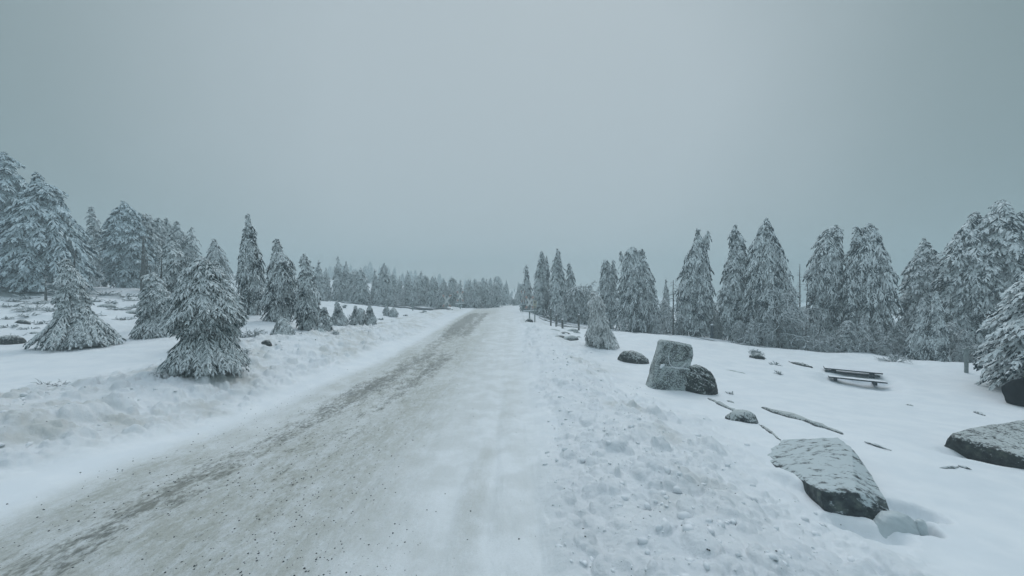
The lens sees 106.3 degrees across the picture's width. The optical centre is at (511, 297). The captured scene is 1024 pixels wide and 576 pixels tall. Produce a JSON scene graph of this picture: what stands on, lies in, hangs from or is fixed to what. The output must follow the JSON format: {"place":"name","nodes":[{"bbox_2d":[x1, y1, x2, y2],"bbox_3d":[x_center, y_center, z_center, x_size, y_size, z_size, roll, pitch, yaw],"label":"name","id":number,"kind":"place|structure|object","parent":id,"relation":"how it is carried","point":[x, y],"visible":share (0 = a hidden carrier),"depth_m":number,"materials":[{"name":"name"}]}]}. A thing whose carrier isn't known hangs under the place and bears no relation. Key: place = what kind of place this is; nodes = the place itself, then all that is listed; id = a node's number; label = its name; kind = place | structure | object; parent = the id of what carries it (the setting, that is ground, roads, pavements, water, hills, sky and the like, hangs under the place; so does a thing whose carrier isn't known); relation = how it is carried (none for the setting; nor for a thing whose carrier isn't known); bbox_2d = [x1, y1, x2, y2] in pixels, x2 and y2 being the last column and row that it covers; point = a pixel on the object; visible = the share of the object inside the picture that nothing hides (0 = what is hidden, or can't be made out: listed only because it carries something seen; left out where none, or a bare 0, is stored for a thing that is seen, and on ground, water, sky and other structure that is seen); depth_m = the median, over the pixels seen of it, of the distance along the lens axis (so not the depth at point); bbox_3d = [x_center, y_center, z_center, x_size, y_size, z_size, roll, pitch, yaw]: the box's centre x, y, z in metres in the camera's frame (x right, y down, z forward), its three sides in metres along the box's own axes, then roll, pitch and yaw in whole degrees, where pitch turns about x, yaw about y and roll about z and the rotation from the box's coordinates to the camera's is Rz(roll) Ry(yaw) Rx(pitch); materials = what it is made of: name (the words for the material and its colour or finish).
{"place":"outdoors","nodes":[
{"label":"outdoors","id":0,"kind":"place"},
{"bbox_2d":[0,307,588,575],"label":"road","id":1,"kind":"structure","parent":0,"point":[489,470],"depth_m":3.46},
{"bbox_2d":[0,332,840,575],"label":"road grit","id":2,"kind":"object","parent":1,"relation":"on","point":[290,490],"visible":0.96,"depth_m":3.18,"materials":[{"name":"gravel"}]},
{"bbox_2d":[482,283,491,307],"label":"spruce tree","id":3,"kind":"object","parent":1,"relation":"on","point":[486,299],"visible":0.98,"depth_m":39.40,"materials":[{"name":"grey plant"}]},
{"bbox_2d":[489,282,502,306],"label":"spruce tree","id":4,"kind":"object","parent":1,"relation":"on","point":[495,289],"visible":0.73,"depth_m":42.02,"materials":[{"name":"grey plant"}]},
{"bbox_2d":[0,274,1023,575],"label":"snowfield","id":5,"kind":"structure","parent":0,"point":[972,516],"depth_m":4.76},
{"bbox_2d":[0,335,26,344],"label":"rock","id":6,"kind":"object","parent":5,"relation":"on","point":[9,339],"visible":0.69,"depth_m":9.00,"materials":[{"name":"stone"}]},
{"bbox_2d":[0,151,32,287],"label":"spruce tree","id":7,"kind":"object","parent":5,"relation":"on","point":[13,184],"visible":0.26,"depth_m":19.77,"materials":[{"name":"grey plant"}]},
{"bbox_2d":[11,300,49,311],"bbox_3d":[-19.059,0.311,15.039,1.063,0.478,1.152,0,0,0],"label":"frosted heather","id":8,"kind":"object","parent":5,"relation":"on","point":[23,309],"visible":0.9,"depth_m":15.03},
{"bbox_2d":[0,171,102,291],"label":"spruce tree","id":9,"kind":"object","parent":5,"relation":"on","point":[40,236],"visible":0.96,"depth_m":17.86,"materials":[{"name":"white plant"}]},
{"bbox_2d":[23,259,126,351],"bbox_3d":[-10.125,0.188,8.945,1.514,2.225,1.576,0,0,22],"label":"spruce tree","id":10,"kind":"object","parent":5,"relation":"on","point":[75,321],"visible":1,"depth_m":8.80,"materials":[{"name":"grey plant"}]},
{"bbox_2d":[83,207,113,286],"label":"spruce tree","id":11,"kind":"object","parent":5,"relation":"on","point":[94,230],"visible":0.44,"depth_m":24.77,"materials":[{"name":"grey plant"}]},
{"bbox_2d":[95,201,157,287],"bbox_3d":[-22.027,-2.971,21.952,2.727,5.187,2.696,0,0,0],"label":"spruce tree","id":12,"kind":"object","parent":5,"relation":"on","point":[123,234],"visible":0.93,"depth_m":21.47,"materials":[{"name":"grey plant"}]},
{"bbox_2d":[129,236,151,290],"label":"dead tree","id":13,"kind":"object","parent":5,"relation":"on","point":[143,267],"visible":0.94,"depth_m":20.94,"materials":[{"name":"wood"}]},
{"bbox_2d":[128,272,172,339],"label":"spruce tree","id":14,"kind":"object","parent":5,"relation":"on","point":[154,294],"visible":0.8,"depth_m":10.27,"materials":[{"name":"grey plant"}]},
{"bbox_2d":[141,213,163,276],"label":"spruce tree","id":15,"kind":"object","parent":5,"relation":"on","point":[149,225],"visible":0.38,"depth_m":22.95,"materials":[{"name":"grey plant"}]},
{"bbox_2d":[153,218,167,274],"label":"spruce tree","id":16,"kind":"object","parent":5,"relation":"on","point":[159,229],"visible":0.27,"depth_m":25.89,"materials":[{"name":"grey plant"}]},
{"bbox_2d":[157,234,190,304],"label":"spruce tree","id":17,"kind":"object","parent":5,"relation":"on","point":[175,262],"visible":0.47,"depth_m":12.25,"materials":[{"name":"grey plant"}]},
{"bbox_2d":[170,221,201,262],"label":"spruce tree","id":18,"kind":"object","parent":5,"relation":"on","point":[186,248],"visible":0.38,"depth_m":25.88,"materials":[{"name":"grey plant"}]},
{"bbox_2d":[155,255,253,380],"bbox_3d":[-5.377,0.370,6.732,1.501,2.229,1.410,0,0,0],"label":"spruce tree","id":19,"kind":"object","parent":5,"relation":"on","point":[202,310],"visible":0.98,"depth_m":6.42,"materials":[{"name":"white plant"}]},
{"bbox_2d":[206,239,236,289],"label":"spruce tree","id":20,"kind":"object","parent":5,"relation":"on","point":[215,253],"visible":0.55,"depth_m":23.88,"materials":[{"name":"grey plant"}]},
{"bbox_2d":[212,262,248,341],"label":"spruce tree","id":21,"kind":"object","parent":5,"relation":"on","point":[236,333],"visible":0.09,"depth_m":9.34,"materials":[{"name":"grey plant"}]},
{"bbox_2d":[233,214,266,314],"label":"spruce tree","id":22,"kind":"object","parent":5,"relation":"on","point":[249,278],"visible":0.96,"depth_m":14.77,"materials":[{"name":"grey plant"}]},
{"bbox_2d":[257,239,299,322],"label":"spruce tree","id":23,"kind":"object","parent":5,"relation":"on","point":[279,297],"visible":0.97,"depth_m":13.71,"materials":[{"name":"grey plant"}]},
{"bbox_2d":[270,317,295,334],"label":"spruce tree","id":24,"kind":"object","parent":5,"relation":"on","point":[282,325],"visible":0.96,"depth_m":11.16,"materials":[{"name":"grey plant"}]},
{"bbox_2d":[291,254,322,330],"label":"spruce tree","id":25,"kind":"object","parent":5,"relation":"on","point":[307,310],"visible":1,"depth_m":12.81,"materials":[{"name":"grey plant"}]},
{"bbox_2d":[314,260,326,300],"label":"spruce tree","id":26,"kind":"object","parent":5,"relation":"on","point":[320,284],"visible":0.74,"depth_m":37.75,"materials":[{"name":"grey plant"}]},
{"bbox_2d":[317,307,333,331],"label":"spruce tree","id":27,"kind":"object","parent":5,"relation":"on","point":[325,319],"visible":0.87,"depth_m":12.52,"materials":[{"name":"grey plant"}]},
{"bbox_2d":[323,269,332,299],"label":"spruce tree","id":28,"kind":"object","parent":5,"relation":"on","point":[327,282],"visible":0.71,"depth_m":39.93,"materials":[{"name":"grey plant"}]},
{"bbox_2d":[330,256,344,301],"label":"spruce tree","id":29,"kind":"object","parent":5,"relation":"on","point":[337,278],"visible":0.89,"depth_m":38.78,"materials":[{"name":"grey plant"}]},
{"bbox_2d":[330,300,349,325],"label":"spruce tree","id":30,"kind":"object","parent":5,"relation":"on","point":[338,317],"visible":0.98,"depth_m":16.35,"materials":[{"name":"grey plant"}]},
{"bbox_2d":[336,261,350,301],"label":"spruce tree","id":31,"kind":"object","parent":5,"relation":"on","point":[345,272],"visible":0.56,"depth_m":39.18,"materials":[{"name":"grey plant"}]},
{"bbox_2d":[343,271,357,301],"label":"spruce tree","id":32,"kind":"object","parent":5,"relation":"on","point":[352,276],"visible":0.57,"depth_m":37.68,"materials":[{"name":"grey plant"}]},
{"bbox_2d":[349,306,365,325],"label":"spruce tree","id":33,"kind":"object","parent":5,"relation":"on","point":[359,316],"visible":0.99,"depth_m":17.32,"materials":[{"name":"grey plant"}]},
{"bbox_2d":[350,268,372,303],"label":"spruce tree","id":34,"kind":"object","parent":5,"relation":"on","point":[361,291],"visible":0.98,"depth_m":36.66,"materials":[{"name":"grey plant"}]},
{"bbox_2d":[364,305,376,325],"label":"spruce tree","id":35,"kind":"object","parent":5,"relation":"on","point":[370,317],"visible":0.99,"depth_m":17.38,"materials":[{"name":"grey plant"}]},
{"bbox_2d":[369,269,378,304],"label":"spruce tree","id":36,"kind":"object","parent":5,"relation":"on","point":[374,284],"visible":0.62,"depth_m":37.78,"materials":[{"name":"grey plant"}]},
{"bbox_2d":[371,263,392,305],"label":"spruce tree","id":37,"kind":"object","parent":5,"relation":"on","point":[383,283],"visible":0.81,"depth_m":36.60,"materials":[{"name":"grey plant"}]},
{"bbox_2d":[385,282,398,305],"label":"spruce tree","id":38,"kind":"object","parent":5,"relation":"on","point":[391,296],"visible":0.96,"depth_m":36.30,"materials":[{"name":"grey plant"}]},
{"bbox_2d":[408,280,420,306],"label":"spruce tree","id":39,"kind":"object","parent":5,"relation":"on","point":[414,296],"visible":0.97,"depth_m":36.29,"materials":[{"name":"grey plant"}]},
{"bbox_2d":[416,272,427,305],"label":"spruce tree","id":40,"kind":"object","parent":5,"relation":"on","point":[420,282],"visible":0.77,"depth_m":37.77,"materials":[{"name":"grey plant"}]},
{"bbox_2d":[0,321,854,575],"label":"snow clods","id":41,"kind":"object","parent":5,"relation":"on","point":[688,525],"visible":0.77,"depth_m":2.92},
{"bbox_2d":[425,276,437,307],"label":"spruce tree","id":42,"kind":"object","parent":5,"relation":"on","point":[431,295],"visible":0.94,"depth_m":36.70,"materials":[{"name":"grey plant"}]},
{"bbox_2d":[435,283,445,307],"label":"spruce tree","id":43,"kind":"object","parent":5,"relation":"on","point":[440,300],"visible":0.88,"depth_m":35.79,"materials":[{"name":"grey plant"}]},
{"bbox_2d":[447,280,456,306],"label":"spruce tree","id":44,"kind":"object","parent":5,"relation":"on","point":[451,300],"visible":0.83,"depth_m":37.68,"materials":[{"name":"grey plant"}]},
{"bbox_2d":[463,285,472,307],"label":"spruce tree","id":45,"kind":"object","parent":5,"relation":"on","point":[467,299],"visible":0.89,"depth_m":37.84,"materials":[{"name":"grey plant"}]},
{"bbox_2d":[470,286,483,307],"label":"spruce tree","id":46,"kind":"object","parent":5,"relation":"on","point":[476,298],"visible":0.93,"depth_m":38.38,"materials":[{"name":"grey plant"}]},
{"bbox_2d":[519,265,531,310],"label":"spruce tree","id":47,"kind":"object","parent":5,"relation":"on","point":[526,287],"visible":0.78,"depth_m":31.78,"materials":[{"name":"grey plant"}]},
{"bbox_2d":[531,272,546,315],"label":"spruce tree","id":48,"kind":"object","parent":5,"relation":"on","point":[538,298],"visible":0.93,"depth_m":29.24,"materials":[{"name":"grey plant"}]},
{"bbox_2d":[531,251,550,315],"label":"spruce tree","id":49,"kind":"object","parent":5,"relation":"on","point":[543,266],"visible":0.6,"depth_m":30.74,"materials":[{"name":"grey plant"}]},
{"bbox_2d":[547,274,565,318],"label":"spruce tree","id":50,"kind":"object","parent":5,"relation":"on","point":[556,291],"visible":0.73,"depth_m":27.76,"materials":[{"name":"grey plant"}]},
{"bbox_2d":[547,248,568,314],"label":"spruce tree","id":51,"kind":"object","parent":5,"relation":"on","point":[557,270],"visible":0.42,"depth_m":29.74,"materials":[{"name":"grey plant"}]},
{"bbox_2d":[566,263,575,289],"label":"spruce tree","id":52,"kind":"object","parent":5,"relation":"on","point":[571,280],"visible":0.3,"depth_m":30.29,"materials":[{"name":"grey plant"}]},
{"bbox_2d":[563,286,587,323],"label":"spruce tree","id":53,"kind":"object","parent":5,"relation":"on","point":[572,308],"visible":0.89,"depth_m":28.57,"materials":[{"name":"grey plant"}]},
{"bbox_2d":[584,293,619,349],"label":"spruce tree","id":54,"kind":"object","parent":5,"relation":"on","point":[599,333],"visible":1,"depth_m":12.78,"materials":[{"name":"grey plant"}]},
{"bbox_2d":[320,300,885,356],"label":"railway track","id":55,"kind":"structure","parent":5,"relation":"on","point":[409,306],"depth_m":31.46,"materials":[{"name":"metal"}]},
{"bbox_2d":[596,260,620,328],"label":"spruce tree","id":56,"kind":"object","parent":5,"relation":"on","point":[607,286],"visible":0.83,"depth_m":26.59,"materials":[{"name":"grey plant"}]},
{"bbox_2d":[617,350,648,363],"bbox_3d":[3.464,1.780,10.902,0.863,0.552,0.604,0,0,36],"label":"boulder","id":57,"kind":"object","parent":5,"relation":"on","point":[633,357],"visible":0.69,"depth_m":10.74,"materials":[{"name":"stone"}]},
{"bbox_2d":[614,247,662,332],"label":"spruce tree","id":58,"kind":"object","parent":5,"relation":"on","point":[637,302],"visible":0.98,"depth_m":24.37,"materials":[{"name":"grey plant"}]},
{"bbox_2d":[659,298,675,334],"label":"spruce tree","id":59,"kind":"object","parent":5,"relation":"on","point":[666,320],"visible":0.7,"depth_m":26.00,"materials":[{"name":"grey plant"}]},
{"bbox_2d":[646,339,692,390],"bbox_3d":[3.327,1.439,8.101,0.933,1.088,0.444,0,0,0],"label":"memorial stone","id":60,"kind":"object","parent":5,"relation":"on","point":[670,365],"visible":0.98,"depth_m":7.98,"materials":[{"name":"stone"}]},
{"bbox_2d":[651,280,689,334],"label":"dead tree","id":61,"kind":"object","parent":5,"relation":"on","point":[673,312],"visible":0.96,"depth_m":21.78,"materials":[{"name":"wood"}]},
{"bbox_2d":[674,229,716,337],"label":"spruce tree","id":62,"kind":"object","parent":5,"relation":"on","point":[696,291],"visible":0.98,"depth_m":21.50,"materials":[{"name":"grey plant"}]},
{"bbox_2d":[684,364,717,394],"bbox_3d":[3.904,1.803,8.050,0.884,0.819,0.632,0,0,0],"label":"boulder","id":63,"kind":"object","parent":5,"relation":"on","point":[701,380],"visible":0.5,"depth_m":7.86,"materials":[{"name":"stone"}]},
{"bbox_2d":[713,310,723,339],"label":"spruce tree","id":64,"kind":"object","parent":5,"relation":"on","point":[718,330],"visible":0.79,"depth_m":21.93,"materials":[{"name":"grey plant"}]},
{"bbox_2d":[718,225,749,340],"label":"spruce tree","id":65,"kind":"object","parent":5,"relation":"on","point":[733,299],"visible":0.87,"depth_m":20.65,"materials":[{"name":"grey plant"}]},
{"bbox_2d":[729,320,745,342],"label":"spruce tree","id":66,"kind":"object","parent":5,"relation":"on","point":[739,329],"visible":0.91,"depth_m":19.83,"materials":[{"name":"grey plant"}]},
{"bbox_2d":[725,409,757,423],"bbox_3d":[3.433,1.865,5.759,0.449,0.378,0.277,0,0,20],"label":"boulder","id":67,"kind":"object","parent":5,"relation":"on","point":[745,416],"visible":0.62,"depth_m":5.68,"materials":[{"name":"stone"}]},
{"bbox_2d":[742,316,760,345],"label":"spruce tree","id":68,"kind":"object","parent":5,"relation":"on","point":[751,331],"visible":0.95,"depth_m":18.84,"materials":[{"name":"grey plant"}]},
{"bbox_2d":[742,217,803,344],"bbox_3d":[13.371,-0.804,20.072,2.810,6.800,2.691,0,0,0],"label":"spruce tree","id":69,"kind":"object","parent":5,"relation":"on","point":[767,268],"visible":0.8,"depth_m":19.47,"materials":[{"name":"grey plant"}]},
{"bbox_2d":[761,320,784,347],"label":"spruce tree","id":70,"kind":"object","parent":5,"relation":"on","point":[774,342],"visible":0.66,"depth_m":18.76,"materials":[{"name":"grey plant"}]},
{"bbox_2d":[730,286,834,351],"bbox_3d":[13.055,1.108,18.565,3.447,3.347,4.193,0,0,-22],"label":"rimed birch","id":71,"kind":"object","parent":5,"relation":"on","point":[788,315],"visible":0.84,"depth_m":18.28,"materials":[{"name":"grey plant"}]},
{"bbox_2d":[779,317,794,348],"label":"spruce tree","id":72,"kind":"object","parent":5,"relation":"on","point":[786,344],"visible":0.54,"depth_m":18.73,"materials":[{"name":"grey plant"}]},
{"bbox_2d":[792,327,806,349],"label":"spruce tree","id":73,"kind":"object","parent":5,"relation":"on","point":[796,345],"visible":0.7,"depth_m":18.41,"materials":[{"name":"grey plant"}]},
{"bbox_2d":[761,407,842,433],"bbox_3d":[4.541,1.941,6.145,0.156,0.198,1.723,0,0,0],"label":"log","id":74,"kind":"object","parent":5,"relation":"on","point":[797,417],"visible":0.73,"depth_m":6.03,"materials":[{"name":"wood"}]},
{"bbox_2d":[805,321,818,349],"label":"spruce tree","id":75,"kind":"object","parent":5,"relation":"on","point":[813,332],"visible":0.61,"depth_m":17.91,"materials":[{"name":"grey plant"}]},
{"bbox_2d":[803,328,844,352],"bbox_3d":[13.948,1.885,17.226,1.406,1.091,1.560,0,0,0],"label":"frosted shrub","id":76,"kind":"object","parent":5,"relation":"on","point":[825,347],"visible":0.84,"depth_m":17.01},
{"bbox_2d":[802,224,848,342],"bbox_3d":[15.625,-0.479,19.013,2.054,6.324,1.705,0,0,0],"label":"spruce tree","id":77,"kind":"object","parent":5,"relation":"on","point":[825,276],"visible":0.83,"depth_m":18.64,"materials":[{"name":"grey plant"}]},
{"bbox_2d":[767,437,888,519],"bbox_3d":[3.347,2.122,4.339,1.075,0.998,2.718,0,0,37],"label":"boulder","id":78,"kind":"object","parent":5,"relation":"on","point":[833,475],"depth_m":3.61,"materials":[{"name":"granite"},{"name":"snow"}]},
{"bbox_2d":[830,320,860,351],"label":"spruce tree","id":79,"kind":"object","parent":5,"relation":"on","point":[845,333],"visible":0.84,"depth_m":16.88,"materials":[{"name":"grey plant"}]},
{"bbox_2d":[823,366,887,385],"bbox_3d":[9.617,2.175,10.885,1.224,0.386,1.640,1,1,35],"label":"picnic table","id":80,"kind":"object","parent":5,"relation":"on","point":[833,369],"visible":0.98,"depth_m":10.51,"materials":[{"name":"grey wood"}]},
{"bbox_2d":[850,316,876,352],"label":"spruce tree","id":81,"kind":"object","parent":5,"relation":"on","point":[866,342],"visible":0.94,"depth_m":16.66,"materials":[{"name":"grey plant"}]},
{"bbox_2d":[835,223,907,350],"bbox_3d":[16.590,-0.412,18.023,2.505,6.212,2.612,0,0,0],"label":"spruce tree","id":82,"kind":"object","parent":5,"relation":"on","point":[867,293],"visible":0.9,"depth_m":17.48,"materials":[{"name":"white plant"}]},
{"bbox_2d":[870,320,885,352],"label":"spruce tree","id":83,"kind":"object","parent":5,"relation":"on","point":[878,334],"visible":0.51,"depth_m":16.71,"materials":[{"name":"grey plant"}]},
{"bbox_2d":[872,336,893,355],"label":"spruce tree","id":84,"kind":"object","parent":5,"relation":"on","point":[884,348],"visible":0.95,"depth_m":16.14,"materials":[{"name":"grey plant"}]},
{"bbox_2d":[885,326,898,354],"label":"spruce tree","id":85,"kind":"object","parent":5,"relation":"on","point":[891,335],"visible":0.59,"depth_m":16.47,"materials":[{"name":"grey plant"}]},
{"bbox_2d":[876,353,915,363],"bbox_3d":[12.200,1.888,12.307,0.883,0.354,0.801,0,0,29],"label":"frosted branch","id":86,"kind":"object","parent":5,"relation":"on","point":[891,356],"visible":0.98,"depth_m":12.24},
{"bbox_2d":[873,510,919,538],"bbox_3d":[3.082,2.005,3.087,0.395,0.571,0.217,0,0,0],"label":"ice lump","id":87,"kind":"object","parent":5,"relation":"on","point":[888,523],"visible":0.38,"depth_m":3.03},
{"bbox_2d":[892,316,910,357],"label":"spruce tree","id":88,"kind":"object","parent":5,"relation":"on","point":[901,336],"visible":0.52,"depth_m":16.88,"materials":[{"name":"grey plant"}]},
{"bbox_2d":[900,298,931,360],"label":"spruce tree","id":89,"kind":"object","parent":5,"relation":"on","point":[916,340],"visible":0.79,"depth_m":15.37,"materials":[{"name":"grey plant"}]},
{"bbox_2d":[895,238,941,353],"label":"spruce tree","id":90,"kind":"object","parent":5,"relation":"on","point":[919,273],"visible":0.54,"depth_m":17.82,"materials":[{"name":"grey plant"}]},
{"bbox_2d":[915,519,928,535],"bbox_3d":[3.240,2.025,3.053,0.143,0.530,0.116,0,0,0],"label":"ice lump","id":91,"kind":"object","parent":5,"relation":"on","point":[922,527],"visible":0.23,"depth_m":3.02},
{"bbox_2d":[925,291,951,361],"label":"spruce tree","id":92,"kind":"object","parent":5,"relation":"on","point":[939,341],"visible":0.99,"depth_m":14.87,"materials":[{"name":"grey plant"}]},
{"bbox_2d":[946,320,961,357],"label":"spruce tree","id":93,"kind":"object","parent":5,"relation":"on","point":[953,328],"visible":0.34,"depth_m":15.35,"materials":[{"name":"grey plant"}]},
{"bbox_2d":[948,340,963,361],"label":"spruce tree","id":94,"kind":"object","parent":5,"relation":"on","point":[957,355],"visible":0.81,"depth_m":14.72,"materials":[{"name":"grey plant"}]},
{"bbox_2d":[947,328,973,362],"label":"spruce tree","id":95,"kind":"object","parent":5,"relation":"on","point":[963,337],"visible":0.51,"depth_m":14.96,"materials":[{"name":"grey plant"}]},
{"bbox_2d":[962,347,970,372],"bbox_3d":[12.898,1.859,10.903,0.202,0.932,0.097,0,0,0],"label":"wooden post","id":96,"kind":"object","parent":5,"relation":"on","point":[966,359],"visible":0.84,"depth_m":10.87,"materials":[{"name":"wood"}]},
{"bbox_2d":[930,211,1015,352],"bbox_3d":[19.643,-0.366,16.515,2.483,6.690,2.421,0,0,0],"label":"spruce tree","id":97,"kind":"object","parent":5,"relation":"on","point":[964,244],"visible":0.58,"depth_m":16.20,"materials":[{"name":"grey plant"}]},
{"bbox_2d":[969,344,987,362],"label":"spruce tree","id":98,"kind":"object","parent":5,"relation":"on","point":[973,347],"visible":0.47,"depth_m":14.46,"materials":[{"name":"grey plant"}]},
{"bbox_2d":[944,420,1023,468],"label":"boulder","id":99,"kind":"object","parent":5,"relation":"on","point":[999,444],"visible":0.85,"depth_m":4.85,"materials":[{"name":"stone"}]},
{"bbox_2d":[950,199,1023,363],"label":"spruce tree","id":100,"kind":"object","parent":5,"relation":"on","point":[1003,220],"visible":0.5,"depth_m":15.56,"materials":[{"name":"grey plant"}]},
{"bbox_2d":[973,272,1023,390],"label":"spruce tree","id":101,"kind":"object","parent":5,"relation":"on","point":[1005,341],"visible":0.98,"depth_m":9.05,"materials":[{"name":"grey plant"}]},
{"bbox_2d":[1001,377,1023,406],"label":"boulder","id":102,"kind":"object","parent":5,"relation":"on","point":[1013,392],"visible":0.88,"depth_m":8.08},
{"bbox_2d":[0,0,1023,302],"label":"sky","id":103,"kind":"structure","parent":0,"point":[463,140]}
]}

